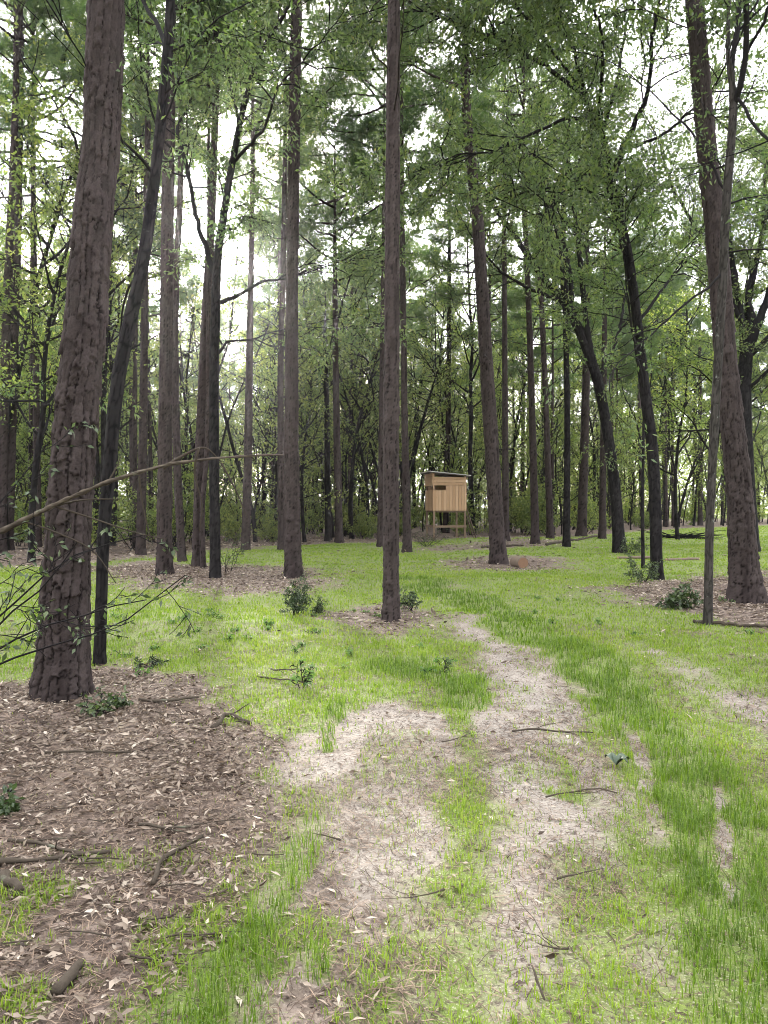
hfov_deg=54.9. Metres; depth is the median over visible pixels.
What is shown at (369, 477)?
young tree
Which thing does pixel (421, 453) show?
broadleaf tree
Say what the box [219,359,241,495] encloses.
pine tree
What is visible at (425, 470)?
young tree
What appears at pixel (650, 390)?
pine tree
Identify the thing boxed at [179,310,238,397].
pine tree
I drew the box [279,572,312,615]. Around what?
shrub
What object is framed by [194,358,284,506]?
young tree
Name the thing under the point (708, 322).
pine tree
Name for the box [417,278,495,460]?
pine tree
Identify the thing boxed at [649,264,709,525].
pine tree
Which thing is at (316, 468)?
young tree
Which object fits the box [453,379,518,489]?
young tree
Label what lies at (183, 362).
pine tree
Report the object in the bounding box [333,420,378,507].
young tree
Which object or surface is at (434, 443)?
broadleaf tree
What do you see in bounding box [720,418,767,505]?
young tree
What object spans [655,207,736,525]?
pine tree
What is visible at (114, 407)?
oak tree
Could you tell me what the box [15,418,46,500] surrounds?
young tree
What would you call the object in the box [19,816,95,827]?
twig
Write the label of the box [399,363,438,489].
broadleaf tree
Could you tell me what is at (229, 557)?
shrub
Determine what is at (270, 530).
bush
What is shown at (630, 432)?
pine tree
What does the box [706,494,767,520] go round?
bush
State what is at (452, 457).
young tree
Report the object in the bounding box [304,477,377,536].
bush
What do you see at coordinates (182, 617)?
weed
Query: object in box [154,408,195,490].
young tree
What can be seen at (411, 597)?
shrub
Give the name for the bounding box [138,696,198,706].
fallen branch
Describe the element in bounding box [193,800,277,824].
twig
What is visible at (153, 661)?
shrub
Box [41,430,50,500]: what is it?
young tree
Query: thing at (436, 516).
bush
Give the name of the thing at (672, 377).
broadleaf tree
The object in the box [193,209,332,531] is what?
broadleaf tree
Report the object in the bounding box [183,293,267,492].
pine tree
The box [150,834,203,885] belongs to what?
fallen branch
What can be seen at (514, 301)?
pine tree
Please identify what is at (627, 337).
pine tree
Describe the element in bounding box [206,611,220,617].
weed
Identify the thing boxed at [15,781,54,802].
twig
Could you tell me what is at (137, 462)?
young tree
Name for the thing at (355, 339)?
pine tree
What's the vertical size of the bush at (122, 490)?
3.680 m
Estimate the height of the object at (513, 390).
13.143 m
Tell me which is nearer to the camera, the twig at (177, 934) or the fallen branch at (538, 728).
the twig at (177, 934)
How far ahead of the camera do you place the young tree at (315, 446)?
43.13 m
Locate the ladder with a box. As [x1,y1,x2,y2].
[466,506,476,537]
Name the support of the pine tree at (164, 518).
on the ground at (398, 884)
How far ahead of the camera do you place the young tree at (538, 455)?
60.69 m
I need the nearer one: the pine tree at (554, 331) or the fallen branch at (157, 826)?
the fallen branch at (157, 826)
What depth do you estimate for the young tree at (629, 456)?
66.60 m
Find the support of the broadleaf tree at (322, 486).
on the ground at (398, 884)
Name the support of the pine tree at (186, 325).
on the ground at (398, 884)
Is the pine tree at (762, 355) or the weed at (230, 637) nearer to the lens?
the weed at (230, 637)
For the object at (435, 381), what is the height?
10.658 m
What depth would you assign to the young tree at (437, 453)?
62.97 m
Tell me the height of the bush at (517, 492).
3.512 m
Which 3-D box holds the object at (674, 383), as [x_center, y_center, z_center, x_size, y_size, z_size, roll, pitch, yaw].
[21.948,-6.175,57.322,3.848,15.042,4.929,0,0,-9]
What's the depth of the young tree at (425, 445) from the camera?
70.33 m
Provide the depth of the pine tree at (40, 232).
41.17 m
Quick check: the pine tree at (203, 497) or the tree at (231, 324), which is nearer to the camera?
the pine tree at (203, 497)
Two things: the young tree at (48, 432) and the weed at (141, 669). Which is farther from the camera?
the young tree at (48, 432)
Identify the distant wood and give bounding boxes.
[19,400,767,516]
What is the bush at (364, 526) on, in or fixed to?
on the ground at (398, 884)
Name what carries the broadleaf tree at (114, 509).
on the ground at (398, 884)
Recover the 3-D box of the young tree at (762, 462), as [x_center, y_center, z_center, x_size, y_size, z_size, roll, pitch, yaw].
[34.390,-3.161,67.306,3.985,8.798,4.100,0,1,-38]
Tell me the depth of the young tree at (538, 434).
63.85 m
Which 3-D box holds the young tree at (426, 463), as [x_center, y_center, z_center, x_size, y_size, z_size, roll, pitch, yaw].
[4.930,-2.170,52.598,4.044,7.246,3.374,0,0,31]
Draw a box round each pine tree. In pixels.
[0,0,83,534]
[0,0,85,552]
[0,0,127,546]
[0,197,70,428]
[0,226,29,281]
[1,0,85,549]
[1,282,58,491]
[28,0,125,703]
[38,270,64,372]
[44,0,253,554]
[45,231,128,345]
[48,1,206,537]
[63,73,243,541]
[76,0,276,574]
[79,96,201,547]
[111,279,158,510]
[113,116,204,389]
[118,313,159,403]
[124,0,256,561]
[137,0,289,567]
[149,263,231,447]
[150,334,194,479]
[152,0,285,566]
[158,0,374,549]
[161,1,336,549]
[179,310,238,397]
[179,323,199,391]
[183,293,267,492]
[189,350,230,413]
[217,76,343,533]
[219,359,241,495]
[223,211,308,505]
[224,300,275,413]
[234,331,266,470]
[238,162,337,314]
[242,308,302,442]
[254,0,338,578]
[255,62,382,542]
[298,273,326,521]
[299,156,413,534]
[307,2,455,546]
[307,283,366,467]
[310,76,454,365]
[311,0,491,551]
[316,251,415,511]
[328,284,379,513]
[342,249,417,527]
[366,0,403,622]
[367,238,441,518]
[370,0,542,564]
[399,290,477,518]
[404,90,499,532]
[406,266,446,517]
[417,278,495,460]
[420,107,577,437]
[423,330,475,453]
[444,8,557,540]
[452,4,609,543]
[456,330,501,515]
[471,268,535,430]
[477,280,536,503]
[479,59,592,538]
[491,208,616,534]
[491,218,559,504]
[507,312,549,492]
[508,292,562,503]
[519,112,664,535]
[533,238,602,359]
[545,145,665,538]
[549,326,581,486]
[554,243,659,528]
[571,265,653,454]
[591,197,698,527]
[592,295,631,387]
[592,296,650,518]
[600,339,653,491]
[609,350,659,491]
[614,249,710,406]
[618,378,685,424]
[628,274,705,526]
[628,342,670,454]
[631,0,767,603]
[645,281,687,504]
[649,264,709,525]
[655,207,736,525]
[670,362,710,522]
[675,346,708,496]
[694,320,762,523]
[696,322,738,522]
[697,309,767,422]
[751,329,767,433]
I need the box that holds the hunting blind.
[422,471,470,539]
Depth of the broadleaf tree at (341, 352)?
49.81 m
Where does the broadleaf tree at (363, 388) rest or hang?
on the ground at (398, 884)
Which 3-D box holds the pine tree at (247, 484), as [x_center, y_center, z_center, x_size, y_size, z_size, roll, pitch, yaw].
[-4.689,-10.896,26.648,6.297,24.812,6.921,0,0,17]
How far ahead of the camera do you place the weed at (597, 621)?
10.02 m
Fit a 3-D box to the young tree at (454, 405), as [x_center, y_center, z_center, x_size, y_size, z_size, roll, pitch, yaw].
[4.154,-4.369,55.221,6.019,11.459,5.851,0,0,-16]
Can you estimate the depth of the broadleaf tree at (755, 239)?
32.18 m
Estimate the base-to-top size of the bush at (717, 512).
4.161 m
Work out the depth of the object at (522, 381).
51.75 m
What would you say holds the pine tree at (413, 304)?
on the ground at (398, 884)
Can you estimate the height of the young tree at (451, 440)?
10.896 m
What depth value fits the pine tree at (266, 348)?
61.78 m
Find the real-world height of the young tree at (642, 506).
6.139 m
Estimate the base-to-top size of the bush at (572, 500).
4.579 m
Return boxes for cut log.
[510,556,527,567]
[617,556,649,558]
[665,557,699,560]
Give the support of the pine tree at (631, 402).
on the ground at (398, 884)
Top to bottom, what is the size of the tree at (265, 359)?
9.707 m
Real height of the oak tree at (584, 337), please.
17.007 m
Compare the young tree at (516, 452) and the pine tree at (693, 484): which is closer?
the young tree at (516, 452)
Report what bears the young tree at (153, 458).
on the ground at (398, 884)
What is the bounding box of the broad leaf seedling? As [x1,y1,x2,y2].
[605,752,628,764]
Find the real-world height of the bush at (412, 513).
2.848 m
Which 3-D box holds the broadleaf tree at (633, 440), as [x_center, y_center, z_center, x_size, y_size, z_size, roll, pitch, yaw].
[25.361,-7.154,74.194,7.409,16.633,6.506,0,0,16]
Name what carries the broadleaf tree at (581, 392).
on the ground at (398, 884)
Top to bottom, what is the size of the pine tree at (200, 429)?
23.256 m
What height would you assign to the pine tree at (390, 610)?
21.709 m
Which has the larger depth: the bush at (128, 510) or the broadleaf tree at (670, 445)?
the broadleaf tree at (670, 445)
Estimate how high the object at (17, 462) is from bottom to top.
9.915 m
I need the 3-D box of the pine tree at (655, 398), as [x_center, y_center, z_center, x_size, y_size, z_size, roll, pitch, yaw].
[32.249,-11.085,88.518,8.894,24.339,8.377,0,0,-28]
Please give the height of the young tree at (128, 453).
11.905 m
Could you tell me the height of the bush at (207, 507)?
3.389 m
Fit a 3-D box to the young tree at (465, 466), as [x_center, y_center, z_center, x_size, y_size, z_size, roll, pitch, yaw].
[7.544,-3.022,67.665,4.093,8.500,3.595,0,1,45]
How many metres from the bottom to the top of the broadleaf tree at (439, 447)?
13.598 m
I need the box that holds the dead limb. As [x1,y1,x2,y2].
[0,447,282,582]
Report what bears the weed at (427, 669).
on the ground at (398, 884)
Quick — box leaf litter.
[0,535,767,1023]
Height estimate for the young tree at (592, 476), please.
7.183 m
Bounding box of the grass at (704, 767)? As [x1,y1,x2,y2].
[0,525,767,1023]
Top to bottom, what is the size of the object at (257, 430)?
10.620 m
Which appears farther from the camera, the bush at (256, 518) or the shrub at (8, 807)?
the bush at (256, 518)
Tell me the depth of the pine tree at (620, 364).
60.38 m
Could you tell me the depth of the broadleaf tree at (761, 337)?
28.67 m
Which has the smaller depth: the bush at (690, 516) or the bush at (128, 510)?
the bush at (128, 510)
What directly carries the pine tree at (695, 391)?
on the ground at (398, 884)
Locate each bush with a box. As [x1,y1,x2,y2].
[14,460,44,531]
[14,501,44,545]
[14,513,27,541]
[15,478,45,516]
[45,470,154,531]
[91,508,111,548]
[92,478,183,551]
[92,482,156,540]
[112,454,233,546]
[147,467,255,542]
[154,502,192,544]
[183,464,260,538]
[207,479,274,532]
[220,493,241,532]
[220,510,251,540]
[222,484,241,513]
[228,476,304,510]
[252,516,277,541]
[257,507,277,537]
[259,498,273,528]
[274,496,314,532]
[300,494,324,533]
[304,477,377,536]
[306,480,377,519]
[345,507,376,538]
[347,506,377,537]
[399,503,412,535]
[400,492,428,532]
[410,486,453,529]
[411,501,437,528]
[431,512,459,528]
[448,513,463,532]
[449,490,482,534]
[473,470,530,532]
[476,469,563,533]
[476,488,529,532]
[478,523,488,533]
[482,489,530,522]
[516,493,558,535]
[518,489,561,534]
[518,501,544,533]
[540,484,590,522]
[554,469,630,533]
[570,506,606,529]
[572,499,611,531]
[623,485,647,522]
[623,510,639,526]
[633,506,649,528]
[661,486,697,522]
[678,504,697,524]
[686,482,726,518]
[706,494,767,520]
[756,499,767,523]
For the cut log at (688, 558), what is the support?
on the ground at (398, 884)
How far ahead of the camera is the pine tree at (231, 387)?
70.53 m
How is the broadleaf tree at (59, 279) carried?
on the ground at (398, 884)
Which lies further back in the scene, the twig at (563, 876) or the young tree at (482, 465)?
the young tree at (482, 465)
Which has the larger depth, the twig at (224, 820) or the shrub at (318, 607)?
the shrub at (318, 607)
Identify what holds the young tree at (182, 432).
on the ground at (398, 884)
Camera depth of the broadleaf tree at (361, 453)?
38.34 m
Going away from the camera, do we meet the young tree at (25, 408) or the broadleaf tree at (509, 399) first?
the young tree at (25, 408)
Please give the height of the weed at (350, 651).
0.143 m
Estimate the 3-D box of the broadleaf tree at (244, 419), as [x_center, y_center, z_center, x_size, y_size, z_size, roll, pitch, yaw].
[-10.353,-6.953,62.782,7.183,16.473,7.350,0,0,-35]
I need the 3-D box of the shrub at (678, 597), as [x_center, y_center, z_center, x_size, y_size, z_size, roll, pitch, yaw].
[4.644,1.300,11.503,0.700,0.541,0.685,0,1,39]
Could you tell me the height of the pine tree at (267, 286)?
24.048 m
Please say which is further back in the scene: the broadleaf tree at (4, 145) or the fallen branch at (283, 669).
the broadleaf tree at (4, 145)
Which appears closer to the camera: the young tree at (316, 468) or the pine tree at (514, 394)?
the young tree at (316, 468)
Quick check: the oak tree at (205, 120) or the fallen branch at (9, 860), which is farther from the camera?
the oak tree at (205, 120)
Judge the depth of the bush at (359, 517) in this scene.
38.47 m
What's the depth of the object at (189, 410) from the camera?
40.14 m
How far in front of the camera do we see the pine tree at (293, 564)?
16.29 m
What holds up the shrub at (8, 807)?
on the ground at (398, 884)
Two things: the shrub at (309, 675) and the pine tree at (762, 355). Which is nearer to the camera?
the shrub at (309, 675)
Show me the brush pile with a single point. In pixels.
(690, 536)
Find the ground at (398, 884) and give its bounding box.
[0,508,767,1023]
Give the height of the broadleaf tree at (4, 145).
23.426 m
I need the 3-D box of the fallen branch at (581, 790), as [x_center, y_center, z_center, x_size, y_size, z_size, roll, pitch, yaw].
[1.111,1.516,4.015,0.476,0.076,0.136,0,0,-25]
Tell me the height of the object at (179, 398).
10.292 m
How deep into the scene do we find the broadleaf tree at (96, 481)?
31.02 m
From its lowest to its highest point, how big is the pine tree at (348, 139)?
21.817 m
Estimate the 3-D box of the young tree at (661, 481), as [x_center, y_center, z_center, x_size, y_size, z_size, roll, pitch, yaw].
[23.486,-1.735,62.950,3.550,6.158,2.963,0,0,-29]
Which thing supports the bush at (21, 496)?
on the ground at (398, 884)
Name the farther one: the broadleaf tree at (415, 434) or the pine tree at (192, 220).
the broadleaf tree at (415, 434)
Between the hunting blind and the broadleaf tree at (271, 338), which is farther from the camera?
the broadleaf tree at (271, 338)
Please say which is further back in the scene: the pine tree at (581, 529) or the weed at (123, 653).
the pine tree at (581, 529)
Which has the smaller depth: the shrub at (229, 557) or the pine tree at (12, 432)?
the shrub at (229, 557)
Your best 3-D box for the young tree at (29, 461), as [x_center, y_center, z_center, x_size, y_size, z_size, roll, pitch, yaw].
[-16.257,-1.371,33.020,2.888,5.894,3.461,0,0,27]
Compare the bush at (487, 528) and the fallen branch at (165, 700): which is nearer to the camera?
the fallen branch at (165, 700)
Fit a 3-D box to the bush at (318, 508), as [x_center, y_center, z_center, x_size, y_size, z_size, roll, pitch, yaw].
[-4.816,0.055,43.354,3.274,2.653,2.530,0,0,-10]
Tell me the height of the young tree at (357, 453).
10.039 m
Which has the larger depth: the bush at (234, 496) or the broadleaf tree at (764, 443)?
the broadleaf tree at (764, 443)
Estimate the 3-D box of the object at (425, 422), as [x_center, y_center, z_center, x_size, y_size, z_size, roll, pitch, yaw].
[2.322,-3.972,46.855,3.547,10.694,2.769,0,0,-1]
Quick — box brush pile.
[638,525,725,538]
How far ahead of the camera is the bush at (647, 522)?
53.08 m
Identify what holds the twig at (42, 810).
on the ground at (398, 884)
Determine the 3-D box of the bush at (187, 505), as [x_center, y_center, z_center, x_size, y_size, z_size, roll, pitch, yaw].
[-8.544,-0.502,27.910,3.916,3.990,4.709,0,1,36]
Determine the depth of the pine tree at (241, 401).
89.67 m
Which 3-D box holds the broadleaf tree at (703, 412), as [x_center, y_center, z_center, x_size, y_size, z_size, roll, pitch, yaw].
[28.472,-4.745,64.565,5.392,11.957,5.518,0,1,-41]
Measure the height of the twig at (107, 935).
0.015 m
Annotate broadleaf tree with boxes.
[0,0,158,550]
[0,44,66,358]
[0,69,161,561]
[0,194,40,435]
[0,208,41,419]
[0,289,52,499]
[16,26,202,551]
[20,210,183,544]
[27,140,160,545]
[40,329,137,470]
[100,301,158,464]
[112,345,158,471]
[114,267,179,434]
[155,273,244,437]
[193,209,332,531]
[226,354,270,471]
[228,349,300,508]
[233,296,353,541]
[236,269,340,431]
[269,323,341,526]
[276,292,376,532]
[298,286,418,536]
[299,276,366,481]
[315,245,464,538]
[322,300,428,495]
[356,230,474,526]
[364,334,418,456]
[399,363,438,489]
[399,379,467,524]
[400,257,500,459]
[407,159,526,534]
[414,303,442,520]
[415,409,466,477]
[437,335,512,471]
[438,332,523,481]
[443,351,520,462]
[454,286,538,428]
[460,364,521,522]
[461,291,581,531]
[492,307,540,486]
[499,315,581,496]
[528,368,591,522]
[529,391,579,523]
[534,303,636,529]
[554,361,607,440]
[570,364,638,485]
[607,374,646,522]
[613,286,720,539]
[614,291,706,454]
[618,411,638,488]
[620,289,710,526]
[630,418,679,501]
[631,396,684,478]
[637,179,767,481]
[654,392,690,519]
[674,391,722,498]
[690,371,767,521]
[710,387,767,523]
[735,73,767,390]
[751,213,767,415]
[752,368,767,461]
[754,413,767,470]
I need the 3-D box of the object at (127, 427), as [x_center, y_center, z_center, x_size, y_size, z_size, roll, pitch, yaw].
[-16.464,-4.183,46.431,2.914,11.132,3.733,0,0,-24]
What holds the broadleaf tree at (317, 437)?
on the ground at (398, 884)
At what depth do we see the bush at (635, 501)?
70.74 m
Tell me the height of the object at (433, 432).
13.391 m
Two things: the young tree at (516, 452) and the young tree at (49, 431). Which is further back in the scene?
the young tree at (516, 452)
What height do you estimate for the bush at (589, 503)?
3.841 m
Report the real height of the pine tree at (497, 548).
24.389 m
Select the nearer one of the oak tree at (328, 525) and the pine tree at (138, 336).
the oak tree at (328, 525)
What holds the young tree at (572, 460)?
on the ground at (398, 884)
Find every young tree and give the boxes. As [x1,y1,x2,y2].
[15,340,59,496]
[15,415,48,490]
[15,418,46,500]
[15,423,51,542]
[15,433,43,518]
[16,356,53,507]
[17,335,128,484]
[18,363,119,507]
[19,410,53,496]
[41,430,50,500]
[93,375,157,485]
[98,401,138,489]
[109,384,156,499]
[118,395,223,541]
[120,432,156,501]
[125,425,189,496]
[127,435,157,503]
[137,444,157,494]
[154,387,219,501]
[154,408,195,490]
[156,394,219,510]
[172,403,239,495]
[173,413,237,489]
[190,358,271,509]
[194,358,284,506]
[219,400,260,483]
[219,431,269,530]
[219,453,242,511]
[222,292,342,482]
[228,301,345,539]
[228,396,274,528]
[231,326,342,512]
[242,386,340,536]
[243,382,308,523]
[269,427,323,528]
[298,391,346,531]
[299,424,333,531]
[299,442,333,531]
[304,349,415,505]
[305,355,400,535]
[310,367,368,500]
[316,426,347,526]
[318,393,377,492]
[330,336,422,513]
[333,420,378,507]
[342,406,413,511]
[342,438,377,513]
[370,401,430,505]
[371,382,437,492]
[399,434,425,499]
[408,376,480,527]
[409,449,439,523]
[411,396,484,532]
[417,412,451,486]
[418,430,476,522]
[422,396,485,487]
[423,432,475,523]
[450,413,513,529]
[450,423,486,533]
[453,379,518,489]
[454,416,514,527]
[458,435,485,502]
[465,392,525,503]
[466,466,486,523]
[475,408,528,516]
[476,408,537,491]
[480,396,528,527]
[483,437,522,510]
[512,370,579,507]
[513,407,562,496]
[518,406,597,534]
[522,423,570,490]
[525,365,607,513]
[539,413,591,527]
[554,419,598,494]
[554,448,577,512]
[555,418,599,504]
[557,400,625,529]
[570,391,625,504]
[570,442,618,501]
[588,425,638,530]
[588,429,631,509]
[606,406,648,524]
[606,416,646,507]
[607,332,682,567]
[616,409,666,529]
[618,446,646,522]
[644,421,700,525]
[644,456,682,502]
[644,461,684,518]
[663,375,720,527]
[677,445,707,502]
[683,425,720,503]
[691,439,725,520]
[703,451,726,524]
[716,459,759,498]
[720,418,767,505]
[752,430,767,494]
[753,441,767,500]
[754,447,767,494]
[756,434,767,521]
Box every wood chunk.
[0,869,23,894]
[50,958,84,995]
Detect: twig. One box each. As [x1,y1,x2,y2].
[0,939,32,943]
[1,807,64,820]
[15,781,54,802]
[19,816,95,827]
[57,861,102,868]
[57,925,110,936]
[128,908,171,919]
[129,932,230,967]
[148,841,199,872]
[153,879,212,890]
[164,950,216,955]
[166,933,218,938]
[170,845,209,853]
[173,932,216,938]
[179,886,232,897]
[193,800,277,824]
[252,852,283,855]
[313,833,340,840]
[363,870,444,898]
[441,733,479,741]
[484,885,568,949]
[556,868,603,879]
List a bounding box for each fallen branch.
[0,849,118,864]
[7,834,91,852]
[43,738,180,753]
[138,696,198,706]
[138,822,190,833]
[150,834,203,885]
[210,704,251,727]
[257,675,309,685]
[270,668,299,674]
[481,544,522,547]
[512,721,592,736]
[531,965,545,999]
[545,535,597,545]
[545,785,616,797]
[693,619,767,627]
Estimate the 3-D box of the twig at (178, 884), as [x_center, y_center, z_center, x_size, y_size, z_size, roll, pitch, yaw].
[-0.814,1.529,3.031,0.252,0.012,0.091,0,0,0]
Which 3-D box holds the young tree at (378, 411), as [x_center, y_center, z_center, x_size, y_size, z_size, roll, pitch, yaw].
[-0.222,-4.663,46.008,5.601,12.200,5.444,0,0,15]
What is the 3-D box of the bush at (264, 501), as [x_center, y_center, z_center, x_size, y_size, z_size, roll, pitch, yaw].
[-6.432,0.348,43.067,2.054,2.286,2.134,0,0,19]
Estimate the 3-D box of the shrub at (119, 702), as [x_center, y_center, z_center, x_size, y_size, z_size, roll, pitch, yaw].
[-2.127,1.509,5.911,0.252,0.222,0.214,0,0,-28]
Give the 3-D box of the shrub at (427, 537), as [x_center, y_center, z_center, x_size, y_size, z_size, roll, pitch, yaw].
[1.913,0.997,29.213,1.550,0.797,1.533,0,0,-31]
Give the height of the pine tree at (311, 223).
21.312 m
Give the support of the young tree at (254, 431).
on the ground at (398, 884)
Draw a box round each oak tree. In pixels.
[0,0,325,665]
[80,0,436,578]
[240,0,767,579]
[274,193,416,541]
[422,21,692,552]
[476,6,709,546]
[526,0,767,624]
[599,40,767,551]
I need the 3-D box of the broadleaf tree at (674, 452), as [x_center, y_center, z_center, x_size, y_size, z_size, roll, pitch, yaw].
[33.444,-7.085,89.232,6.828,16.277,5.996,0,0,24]
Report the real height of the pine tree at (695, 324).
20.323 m
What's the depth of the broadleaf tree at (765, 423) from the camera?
79.13 m
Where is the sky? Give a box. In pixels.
[0,0,767,507]
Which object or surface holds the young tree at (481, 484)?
on the ground at (398, 884)
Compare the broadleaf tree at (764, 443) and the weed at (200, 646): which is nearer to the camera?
the weed at (200, 646)
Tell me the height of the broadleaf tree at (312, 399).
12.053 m
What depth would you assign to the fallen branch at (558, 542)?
34.43 m
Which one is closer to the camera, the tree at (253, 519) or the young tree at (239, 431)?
the tree at (253, 519)
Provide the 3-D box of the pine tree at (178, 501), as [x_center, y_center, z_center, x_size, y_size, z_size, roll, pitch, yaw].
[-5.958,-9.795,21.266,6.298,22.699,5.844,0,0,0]
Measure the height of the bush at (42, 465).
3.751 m
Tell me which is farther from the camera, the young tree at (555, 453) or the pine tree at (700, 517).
the pine tree at (700, 517)
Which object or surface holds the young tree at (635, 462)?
on the ground at (398, 884)
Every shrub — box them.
[0,421,200,664]
[0,783,24,816]
[76,686,116,717]
[102,684,133,708]
[134,652,173,668]
[221,538,248,572]
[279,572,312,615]
[288,656,316,687]
[310,596,328,613]
[399,588,422,610]
[411,527,448,546]
[438,657,452,674]
[619,535,648,555]
[623,553,665,581]
[655,579,703,609]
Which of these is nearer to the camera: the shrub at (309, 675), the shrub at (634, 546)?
the shrub at (309, 675)
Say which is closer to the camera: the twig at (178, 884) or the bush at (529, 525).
the twig at (178, 884)
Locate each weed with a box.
[110,611,125,618]
[113,648,132,657]
[134,666,152,676]
[148,644,160,650]
[178,613,188,620]
[192,644,208,648]
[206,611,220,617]
[221,634,232,641]
[263,618,273,625]
[304,628,323,633]
[342,645,352,655]
[419,666,436,674]
[433,657,457,664]
[593,616,604,624]
[742,629,755,634]
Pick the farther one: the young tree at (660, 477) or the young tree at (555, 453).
the young tree at (660, 477)
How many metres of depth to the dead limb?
4.91 m
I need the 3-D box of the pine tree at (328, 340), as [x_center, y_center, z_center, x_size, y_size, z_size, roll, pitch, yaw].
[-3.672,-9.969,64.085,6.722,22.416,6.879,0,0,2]
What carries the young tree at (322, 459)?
on the ground at (398, 884)
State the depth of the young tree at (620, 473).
64.34 m
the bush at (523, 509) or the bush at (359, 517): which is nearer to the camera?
the bush at (359, 517)
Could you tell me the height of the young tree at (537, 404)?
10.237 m
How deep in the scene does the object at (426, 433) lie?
66.82 m
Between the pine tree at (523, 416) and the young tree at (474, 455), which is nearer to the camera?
the young tree at (474, 455)
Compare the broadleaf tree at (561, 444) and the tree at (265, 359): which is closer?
the tree at (265, 359)
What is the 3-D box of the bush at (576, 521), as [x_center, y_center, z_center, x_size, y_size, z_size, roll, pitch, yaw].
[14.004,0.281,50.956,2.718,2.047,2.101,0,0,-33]
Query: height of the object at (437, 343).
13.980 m
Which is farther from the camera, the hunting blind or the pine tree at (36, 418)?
the hunting blind
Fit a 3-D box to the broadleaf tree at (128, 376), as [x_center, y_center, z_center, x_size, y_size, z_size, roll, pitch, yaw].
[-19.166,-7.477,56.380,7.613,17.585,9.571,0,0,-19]
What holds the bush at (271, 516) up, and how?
on the ground at (398, 884)
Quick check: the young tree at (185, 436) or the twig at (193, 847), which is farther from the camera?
the young tree at (185, 436)
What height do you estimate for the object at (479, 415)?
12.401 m

